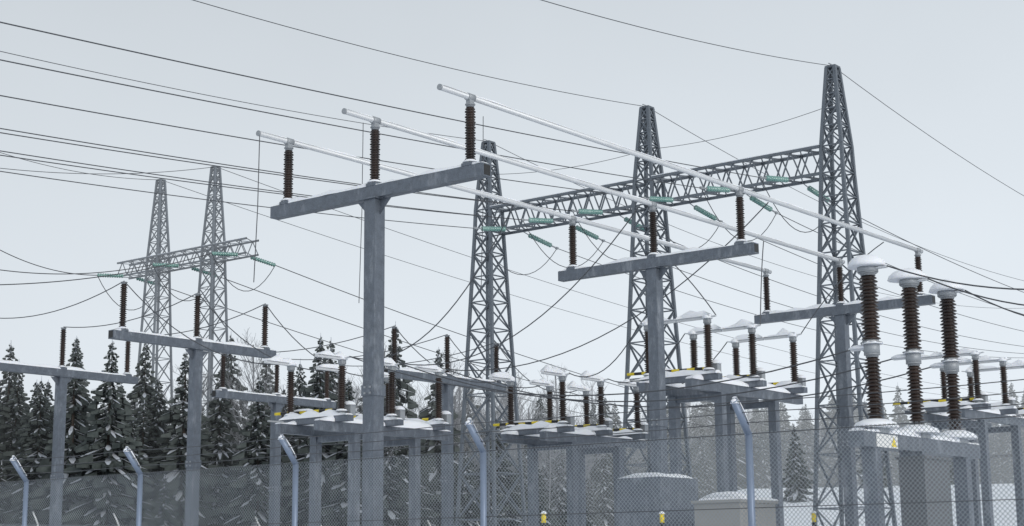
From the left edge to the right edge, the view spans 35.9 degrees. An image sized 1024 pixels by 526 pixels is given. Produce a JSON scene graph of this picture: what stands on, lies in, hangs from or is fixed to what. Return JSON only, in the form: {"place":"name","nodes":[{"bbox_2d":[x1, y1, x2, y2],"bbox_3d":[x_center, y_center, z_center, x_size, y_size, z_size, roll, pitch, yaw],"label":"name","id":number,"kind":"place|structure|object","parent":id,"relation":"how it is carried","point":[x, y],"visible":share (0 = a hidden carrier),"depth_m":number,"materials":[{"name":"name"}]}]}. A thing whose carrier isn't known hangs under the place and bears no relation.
{"place":"outdoors","nodes":[
{"label":"outdoors","id":0,"kind":"place"},
{"bbox_2d":[0,0,1023,450],"label":"sky","id":1,"kind":"structure","parent":0,"point":[953,69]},
{"bbox_2d":[668,383,714,447],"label":"birch tree","id":2,"kind":"object","parent":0,"point":[702,418],"visible":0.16,"depth_m":216.54,"materials":[{"name":"grey plant"}]},
{"bbox_2d":[737,483,1016,525],"bbox_3d":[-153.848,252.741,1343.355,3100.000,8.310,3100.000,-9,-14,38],"label":"ground snow","id":3,"kind":"structure","parent":0,"point":[1013,515],"depth_m":107.97,"materials":[{"name":"white snow"}]},
{"bbox_2d":[0,461,9,523],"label":"spruce tree","id":4,"kind":"object","parent":3,"relation":"on","point":[3,480],"visible":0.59,"depth_m":81.92,"materials":[{"name":"green plant"}]},
{"bbox_2d":[0,421,16,465],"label":"spruce tree","id":5,"kind":"object","parent":3,"relation":"on","point":[9,430],"visible":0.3,"depth_m":86.93,"materials":[{"name":"green plant"}]},
{"bbox_2d":[0,344,28,438],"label":"spruce tree","id":6,"kind":"object","parent":3,"relation":"on","point":[6,391],"visible":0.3,"depth_m":91.25,"materials":[{"name":"green plant"}]},
{"bbox_2d":[0,372,30,487],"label":"spruce tree","id":7,"kind":"object","parent":3,"relation":"on","point":[13,403],"visible":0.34,"depth_m":87.19,"materials":[{"name":"green plant"}]},
{"bbox_2d":[10,488,35,525],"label":"spruce tree","id":8,"kind":"object","parent":3,"relation":"on","point":[20,515],"visible":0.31,"depth_m":75.50,"materials":[{"name":"green plant"}]},
{"bbox_2d":[0,377,52,524],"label":"spruce tree","id":9,"kind":"object","parent":3,"relation":"on","point":[38,412],"visible":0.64,"depth_m":82.52,"materials":[{"name":"green plant"}]},
{"bbox_2d":[2,381,51,483],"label":"spruce tree","id":10,"kind":"object","parent":3,"relation":"on","point":[19,432],"visible":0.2,"depth_m":84.04,"materials":[{"name":"green plant"}]},
{"bbox_2d":[6,380,53,483],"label":"spruce tree","id":11,"kind":"object","parent":3,"relation":"on","point":[48,388],"visible":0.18,"depth_m":85.08,"materials":[{"name":"green plant"}]},
{"bbox_2d":[27,335,97,525],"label":"spruce tree","id":12,"kind":"object","parent":3,"relation":"on","point":[83,402],"visible":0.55,"depth_m":80.21,"materials":[{"name":"green plant"}]},
{"bbox_2d":[0,327,137,525],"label":"insulator support","id":13,"kind":"object","parent":3,"relation":"on","point":[62,374],"visible":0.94,"depth_m":56.33,"materials":[{"name":"paint"}]},
{"bbox_2d":[66,337,92,424],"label":"spruce tree","id":14,"kind":"object","parent":3,"relation":"on","point":[86,383],"visible":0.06,"depth_m":110.53,"materials":[{"name":"green plant"}]},
{"bbox_2d":[61,339,154,525],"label":"spruce tree","id":15,"kind":"object","parent":3,"relation":"on","point":[112,432],"visible":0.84,"depth_m":78.04,"materials":[{"name":"green plant"}]},
{"bbox_2d":[110,416,157,525],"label":"spruce tree","id":16,"kind":"object","parent":3,"relation":"on","point":[137,451],"visible":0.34,"depth_m":79.50,"materials":[{"name":"green plant"}]},
{"bbox_2d":[121,343,165,498],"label":"spruce tree","id":17,"kind":"object","parent":3,"relation":"on","point":[142,391],"visible":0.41,"depth_m":88.23,"materials":[{"name":"green plant"}]},
{"bbox_2d":[134,400,160,499],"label":"spruce tree","id":18,"kind":"object","parent":3,"relation":"on","point":[142,437],"visible":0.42,"depth_m":85.75,"materials":[{"name":"green plant"}]},
{"bbox_2d":[138,374,176,516],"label":"spruce tree","id":19,"kind":"object","parent":3,"relation":"on","point":[157,413],"visible":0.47,"depth_m":86.71,"materials":[{"name":"green plant"}]},
{"bbox_2d":[151,474,180,525],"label":"spruce tree","id":20,"kind":"object","parent":3,"relation":"on","point":[165,506],"visible":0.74,"depth_m":80.03,"materials":[{"name":"green plant"}]},
{"bbox_2d":[141,351,232,525],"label":"spruce tree","id":21,"kind":"object","parent":3,"relation":"on","point":[177,420],"visible":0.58,"depth_m":83.25,"materials":[{"name":"green plant"}]},
{"bbox_2d":[159,365,262,464],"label":"birch tree","id":22,"kind":"object","parent":3,"relation":"on","point":[206,388],"visible":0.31,"depth_m":89.69,"materials":[{"name":"grey plant"}]},
{"bbox_2d":[199,462,229,524],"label":"spruce tree","id":23,"kind":"object","parent":3,"relation":"on","point":[216,507],"visible":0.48,"depth_m":83.46,"materials":[{"name":"green plant"}]},
{"bbox_2d":[199,362,241,499],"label":"spruce tree","id":24,"kind":"object","parent":3,"relation":"on","point":[218,422],"visible":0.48,"depth_m":87.72,"materials":[{"name":"green plant"}]},
{"bbox_2d":[201,335,255,472],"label":"spruce tree","id":25,"kind":"object","parent":3,"relation":"on","point":[232,371],"visible":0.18,"depth_m":96.66,"materials":[{"name":"green plant"}]},
{"bbox_2d":[202,375,264,460],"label":"birch tree","id":26,"kind":"object","parent":3,"relation":"on","point":[237,407],"visible":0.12,"depth_m":96.15,"materials":[{"name":"grey plant"}]},
{"bbox_2d":[207,327,292,452],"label":"birch tree","id":27,"kind":"object","parent":3,"relation":"on","point":[253,378],"visible":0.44,"depth_m":88.80,"materials":[{"name":"grey plant"}]},
{"bbox_2d":[217,379,289,525],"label":"spruce tree","id":28,"kind":"object","parent":3,"relation":"on","point":[256,424],"visible":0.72,"depth_m":81.48,"materials":[{"name":"green plant"}]},
{"bbox_2d":[248,358,274,434],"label":"spruce tree","id":29,"kind":"object","parent":3,"relation":"on","point":[265,378],"visible":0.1,"depth_m":101.78,"materials":[{"name":"green plant"}]},
{"bbox_2d":[212,353,335,525],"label":"insulator support","id":30,"kind":"object","parent":3,"relation":"on","point":[276,400],"visible":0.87,"depth_m":60.97,"materials":[{"name":"paint"}]},
{"bbox_2d":[281,358,306,474],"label":"spruce tree","id":31,"kind":"object","parent":3,"relation":"on","point":[299,380],"visible":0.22,"depth_m":89.36,"materials":[{"name":"green plant"}]},
{"bbox_2d":[280,374,326,524],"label":"spruce tree","id":32,"kind":"object","parent":3,"relation":"on","point":[303,438],"visible":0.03,"depth_m":83.39,"materials":[{"name":"green plant"}]},
{"bbox_2d":[281,334,345,525],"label":"spruce tree","id":33,"kind":"object","parent":3,"relation":"on","point":[319,390],"visible":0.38,"depth_m":81.75,"materials":[{"name":"green plant"}]},
{"bbox_2d":[318,340,361,464],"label":"spruce tree","id":34,"kind":"object","parent":3,"relation":"on","point":[331,373],"visible":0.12,"depth_m":90.89,"materials":[{"name":"green plant"}]},
{"bbox_2d":[304,379,388,525],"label":"spruce tree","id":35,"kind":"object","parent":3,"relation":"on","point":[338,446],"visible":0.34,"depth_m":80.44,"materials":[{"name":"green plant"}]},
{"bbox_2d":[262,350,451,525],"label":"disconnector","id":36,"kind":"object","parent":3,"relation":"on","point":[343,417],"visible":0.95,"depth_m":44.28,"materials":[{"name":"metal"}]},
{"bbox_2d":[332,375,406,482],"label":"birch tree","id":37,"kind":"object","parent":3,"relation":"on","point":[356,392],"visible":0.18,"depth_m":84.59,"materials":[{"name":"grey plant"}]},
{"bbox_2d":[383,446,422,525],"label":"spruce tree","id":38,"kind":"object","parent":3,"relation":"on","point":[397,489],"visible":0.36,"depth_m":83.66,"materials":[{"name":"green plant"}]},
{"bbox_2d":[352,342,454,423],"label":"birch tree","id":39,"kind":"object","parent":3,"relation":"on","point":[399,390],"visible":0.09,"depth_m":103.01,"materials":[{"name":"grey plant"}]},
{"bbox_2d":[383,385,435,525],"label":"spruce tree","id":40,"kind":"object","parent":3,"relation":"on","point":[400,451],"visible":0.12,"depth_m":87.64,"materials":[{"name":"green plant"}]},
{"bbox_2d":[384,321,440,525],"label":"spruce tree","id":41,"kind":"object","parent":3,"relation":"on","point":[401,385],"visible":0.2,"depth_m":92.55,"materials":[{"name":"green plant"}]},
{"bbox_2d":[420,459,440,525],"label":"spruce tree","id":42,"kind":"object","parent":3,"relation":"on","point":[427,506],"visible":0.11,"depth_m":90.77,"materials":[{"name":"green plant"}]},
{"bbox_2d":[384,326,505,525],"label":"insulator support","id":43,"kind":"object","parent":3,"relation":"on","point":[447,396],"visible":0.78,"depth_m":54.92,"materials":[{"name":"paint"}]},
{"bbox_2d":[418,348,473,524],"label":"spruce tree","id":44,"kind":"object","parent":3,"relation":"on","point":[423,413],"visible":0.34,"depth_m":95.91,"materials":[{"name":"green plant"}]},
{"bbox_2d":[405,351,501,461],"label":"birch tree","id":45,"kind":"object","parent":3,"relation":"on","point":[458,404],"visible":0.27,"depth_m":101.95,"materials":[{"name":"grey plant"}]},
{"bbox_2d":[413,361,505,468],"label":"birch tree","id":46,"kind":"object","parent":3,"relation":"on","point":[460,416],"visible":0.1,"depth_m":105.04,"materials":[{"name":"grey plant"}]},
{"bbox_2d":[454,454,479,525],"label":"spruce tree","id":47,"kind":"object","parent":3,"relation":"on","point":[470,497],"visible":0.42,"depth_m":91.17,"materials":[{"name":"green plant"}]},
{"bbox_2d":[458,371,480,463],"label":"spruce tree","id":48,"kind":"object","parent":3,"relation":"on","point":[477,406],"visible":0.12,"depth_m":118.55,"materials":[{"name":"green plant"}]},
{"bbox_2d":[453,387,514,477],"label":"birch tree","id":49,"kind":"object","parent":3,"relation":"on","point":[454,403],"visible":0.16,"depth_m":103.57,"materials":[{"name":"grey plant"}]},
{"bbox_2d":[471,457,508,525],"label":"spruce tree","id":50,"kind":"object","parent":3,"relation":"on","point":[498,501],"visible":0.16,"depth_m":91.80,"materials":[{"name":"green plant"}]},
{"bbox_2d":[455,140,526,525],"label":"gantry tower","id":51,"kind":"structure","parent":3,"relation":"on","point":[488,146],"depth_m":66.20,"materials":[{"name":"metal"}]},
{"bbox_2d":[463,416,527,525],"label":"spruce tree","id":52,"kind":"object","parent":3,"relation":"on","point":[506,479],"visible":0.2,"depth_m":93.75,"materials":[{"name":"green plant"}]},
{"bbox_2d":[472,406,538,487],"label":"birch tree","id":53,"kind":"object","parent":3,"relation":"on","point":[502,427],"visible":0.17,"depth_m":103.41,"materials":[{"name":"grey plant"}]},
{"bbox_2d":[0,379,1023,525],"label":"fence","id":54,"kind":"object","parent":3,"relation":"on","point":[740,412],"visible":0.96,"depth_m":22.61,"materials":[{"name":"grey metal"}]},
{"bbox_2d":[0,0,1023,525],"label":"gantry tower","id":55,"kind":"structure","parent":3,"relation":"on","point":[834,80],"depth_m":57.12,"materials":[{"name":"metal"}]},
{"bbox_2d":[0,116,1023,525],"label":"busbar support","id":56,"kind":"object","parent":3,"relation":"on","point":[196,346],"visible":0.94,"depth_m":48.58,"materials":[{"name":"paint"}]},
{"bbox_2d":[0,152,1023,459],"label":"lattice gantry tower","id":57,"kind":"structure","parent":3,"relation":"on","point":[166,266],"depth_m":112.69,"materials":[{"name":"metal"}]},
{"bbox_2d":[471,382,555,472],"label":"birch tree","id":58,"kind":"object","parent":3,"relation":"on","point":[513,415],"visible":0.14,"depth_m":114.81,"materials":[{"name":"grey plant"}]},
{"bbox_2d":[479,370,547,467],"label":"birch tree","id":59,"kind":"object","parent":3,"relation":"on","point":[519,380],"visible":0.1,"depth_m":125.70,"materials":[{"name":"grey plant"}]},
{"bbox_2d":[478,385,565,489],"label":"birch tree","id":60,"kind":"object","parent":3,"relation":"on","point":[503,400],"visible":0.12,"depth_m":120.62,"materials":[{"name":"grey plant"}]},
{"bbox_2d":[503,398,566,499],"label":"birch tree","id":61,"kind":"object","parent":3,"relation":"on","point":[533,413],"visible":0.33,"depth_m":111.93,"materials":[{"name":"grey plant"}]},
{"bbox_2d":[517,463,560,525],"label":"spruce tree","id":62,"kind":"object","parent":3,"relation":"on","point":[545,508],"visible":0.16,"depth_m":102.21,"materials":[{"name":"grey plant"}]},
{"bbox_2d":[534,397,561,504],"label":"spruce tree","id":63,"kind":"object","parent":3,"relation":"on","point":[539,416],"visible":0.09,"depth_m":123.37,"materials":[{"name":"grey plant"}]},
{"bbox_2d":[521,410,588,509],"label":"tree","id":64,"kind":"object","parent":3,"relation":"on","point":[540,463],"visible":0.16,"depth_m":116.28,"materials":[{"name":"grey plant"}]},
{"bbox_2d":[527,365,604,470],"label":"birch tree","id":65,"kind":"object","parent":3,"relation":"on","point":[556,389],"visible":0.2,"depth_m":132.31,"materials":[{"name":"grey plant"}]},
{"bbox_2d":[522,386,612,485],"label":"birch tree","id":66,"kind":"object","parent":3,"relation":"on","point":[587,473],"visible":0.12,"depth_m":132.24,"materials":[{"name":"grey plant"}]},
{"bbox_2d":[545,451,590,525],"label":"spruce tree","id":67,"kind":"object","parent":3,"relation":"on","point":[561,502],"visible":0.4,"depth_m":119.27,"materials":[{"name":"grey plant"}]},
{"bbox_2d":[488,365,648,525],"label":"disconnector","id":68,"kind":"object","parent":3,"relation":"on","point":[529,435],"visible":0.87,"depth_m":48.92,"materials":[{"name":"metal"}]},
{"bbox_2d":[256,84,922,525],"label":"bus support","id":69,"kind":"object","parent":3,"relation":"on","point":[372,196],"visible":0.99,"depth_m":32.70,"materials":[{"name":"paint"}]},
{"bbox_2d":[567,380,617,475],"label":"birch tree","id":70,"kind":"object","parent":3,"relation":"on","point":[592,390],"visible":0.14,"depth_m":176.97,"materials":[{"name":"grey plant"}]},
{"bbox_2d":[586,402,598,478],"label":"spruce tree","id":71,"kind":"object","parent":3,"relation":"on","point":[593,421],"visible":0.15,"depth_m":162.59,"materials":[{"name":"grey plant"}]},
{"bbox_2d":[586,476,600,525],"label":"spruce tree","id":72,"kind":"object","parent":3,"relation":"on","point":[593,510],"visible":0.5,"depth_m":140.85,"materials":[{"name":"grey plant"}]},
{"bbox_2d":[589,453,613,525],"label":"spruce tree","id":73,"kind":"object","parent":3,"relation":"on","point":[605,493],"visible":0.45,"depth_m":143.81,"materials":[{"name":"grey plant"}]},
{"bbox_2d":[586,398,625,524],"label":"spruce tree","id":74,"kind":"object","parent":3,"relation":"on","point":[606,416],"visible":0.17,"depth_m":149.99,"materials":[{"name":"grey plant"}]},
{"bbox_2d":[611,403,622,431],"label":"spruce tree","id":75,"kind":"object","parent":3,"relation":"on","point":[616,419],"visible":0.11,"depth_m":182.78,"materials":[{"name":"grey plant"}]},
{"bbox_2d":[623,105,691,476],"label":"gantry tower","id":76,"kind":"structure","parent":3,"relation":"on","point":[647,114],"depth_m":61.64,"materials":[{"name":"metal"}]},
{"bbox_2d":[558,194,758,473],"bbox_3d":[3.697,3.185,40.219,6.032,9.300,0.900,-9,-14,38],"label":"bus support","id":77,"kind":"object","parent":3,"relation":"on","point":[654,263],"visible":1,"depth_m":40.33,"materials":[{"name":"paint"}]},
{"bbox_2d":[541,472,815,525],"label":"storage tank","id":78,"kind":"object","parent":3,"relation":"on","point":[687,512],"visible":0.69,"depth_m":35.93,"materials":[{"name":"paint"}]},
{"bbox_2d":[666,410,699,496],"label":"spruce tree","id":79,"kind":"object","parent":3,"relation":"on","point":[683,445],"visible":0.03,"depth_m":190.14,"materials":[{"name":"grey plant"}]},
{"bbox_2d":[680,402,711,464],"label":"birch tree","id":80,"kind":"object","parent":3,"relation":"on","point":[695,431],"visible":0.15,"depth_m":202.24,"materials":[{"name":"grey plant"}]},
{"bbox_2d":[684,438,708,499],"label":"spruce tree","id":81,"kind":"object","parent":3,"relation":"on","point":[700,480],"visible":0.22,"depth_m":205.04,"materials":[{"name":"grey plant"}]},
{"bbox_2d":[684,403,716,485],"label":"spruce tree","id":82,"kind":"object","parent":3,"relation":"on","point":[695,422],"visible":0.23,"depth_m":214.89,"materials":[{"name":"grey plant"}]},
{"bbox_2d":[692,412,716,492],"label":"spruce tree","id":83,"kind":"object","parent":3,"relation":"on","point":[701,429],"visible":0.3,"depth_m":212.99,"materials":[{"name":"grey plant"}]},
{"bbox_2d":[698,401,714,451],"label":"tree","id":84,"kind":"object","parent":3,"relation":"on","point":[709,419],"visible":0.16,"depth_m":232.54,"materials":[{"name":"grey plant"}]},
{"bbox_2d":[700,448,716,493],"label":"spruce tree","id":85,"kind":"object","parent":3,"relation":"on","point":[708,475],"visible":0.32,"depth_m":208.16,"materials":[{"name":"grey plant"}]},
{"bbox_2d":[627,310,807,525],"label":"disconnector","id":86,"kind":"object","parent":3,"relation":"on","point":[709,372],"visible":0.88,"depth_m":44.71,"materials":[{"name":"metal"}]},
{"bbox_2d":[708,410,746,489],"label":"spruce tree","id":87,"kind":"object","parent":3,"relation":"on","point":[738,466],"visible":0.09,"depth_m":218.62,"materials":[{"name":"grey plant"}]},
{"bbox_2d":[709,408,768,469],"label":"birch tree","id":88,"kind":"object","parent":3,"relation":"on","point":[749,426],"visible":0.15,"depth_m":223.99,"materials":[{"name":"grey plant"}]},
{"bbox_2d":[735,416,758,488],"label":"spruce tree","id":89,"kind":"object","parent":3,"relation":"on","point":[744,459],"visible":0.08,"depth_m":226.93,"materials":[{"name":"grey plant"}]},
{"bbox_2d":[754,424,770,488],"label":"spruce tree","id":90,"kind":"object","parent":3,"relation":"on","point":[764,467],"visible":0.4,"depth_m":235.83,"materials":[{"name":"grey plant"}]},
{"bbox_2d":[750,409,785,476],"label":"spruce tree","id":91,"kind":"object","parent":3,"relation":"on","point":[756,430],"visible":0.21,"depth_m":243.08,"materials":[{"name":"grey plant"}]},
{"bbox_2d":[779,402,791,437],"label":"spruce tree","id":92,"kind":"object","parent":3,"relation":"on","point":[781,406],"visible":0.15,"depth_m":274.89,"materials":[{"name":"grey plant"}]},
{"bbox_2d":[781,428,791,473],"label":"spruce tree","id":93,"kind":"object","parent":3,"relation":"on","point":[787,441],"visible":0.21,"depth_m":245.30,"materials":[{"name":"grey plant"}]},
{"bbox_2d":[782,426,813,502],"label":"spruce tree","id":94,"kind":"object","parent":3,"relation":"on","point":[796,475],"visible":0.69,"depth_m":116.89,"materials":[{"name":"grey plant"}]},
{"bbox_2d":[797,404,824,486],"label":"spruce tree","id":95,"kind":"object","parent":3,"relation":"on","point":[806,426],"visible":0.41,"depth_m":252.23,"materials":[{"name":"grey plant"}]},
{"bbox_2d":[820,391,837,481],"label":"spruce tree","id":96,"kind":"object","parent":3,"relation":"on","point":[831,411],"visible":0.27,"depth_m":259.86,"materials":[{"name":"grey plant"}]},
{"bbox_2d":[754,254,935,525],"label":"bus support","id":97,"kind":"object","parent":3,"relation":"on","point":[841,312],"visible":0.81,"depth_m":48.43,"materials":[{"name":"paint"}]},
{"bbox_2d":[832,422,862,486],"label":"spruce tree","id":98,"kind":"object","parent":3,"relation":"on","point":[859,468],"visible":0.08,"depth_m":251.81,"materials":[{"name":"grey plant"}]},
{"bbox_2d":[883,451,899,485],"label":"spruce tree","id":99,"kind":"object","parent":3,"relation":"on","point":[893,473],"visible":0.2,"depth_m":254.56,"materials":[{"name":"grey plant"}]},
{"bbox_2d":[889,382,909,424],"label":"spruce tree","id":100,"kind":"object","parent":3,"relation":"on","point":[897,408],"visible":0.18,"depth_m":266.79,"materials":[{"name":"grey plant"}]},
{"bbox_2d":[847,254,980,525],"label":"circuit breaker","id":101,"kind":"object","parent":3,"relation":"on","point":[866,266],"visible":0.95,"depth_m":32.32,"materials":[{"name":"metal"}]},
{"bbox_2d":[893,348,1023,525],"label":"disconnector","id":102,"kind":"object","parent":3,"relation":"on","point":[974,369],"visible":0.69,"depth_m":49.81,"materials":[{"name":"metal"}]},
{"bbox_2d":[991,457,1010,483],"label":"spruce tree","id":103,"kind":"object","parent":3,"relation":"on","point":[1000,474],"visible":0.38,"depth_m":257.39,"materials":[{"name":"grey plant"}]},
{"bbox_2d":[998,432,1013,482],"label":"spruce tree","id":104,"kind":"object","parent":3,"relation":"on","point":[1008,447],"visible":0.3,"depth_m":263.21,"materials":[{"name":"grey plant"}]},
{"bbox_2d":[1003,444,1013,482],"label":"spruce tree","id":105,"kind":"object","parent":3,"relation":"on","point":[1009,468],"visible":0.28,"depth_m":261.15,"materials":[{"name":"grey plant"}]},
{"bbox_2d":[1004,383,1023,436],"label":"spruce tree","id":106,"kind":"object","parent":3,"relation":"on","point":[1011,390],"visible":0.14,"depth_m":275.55,"materials":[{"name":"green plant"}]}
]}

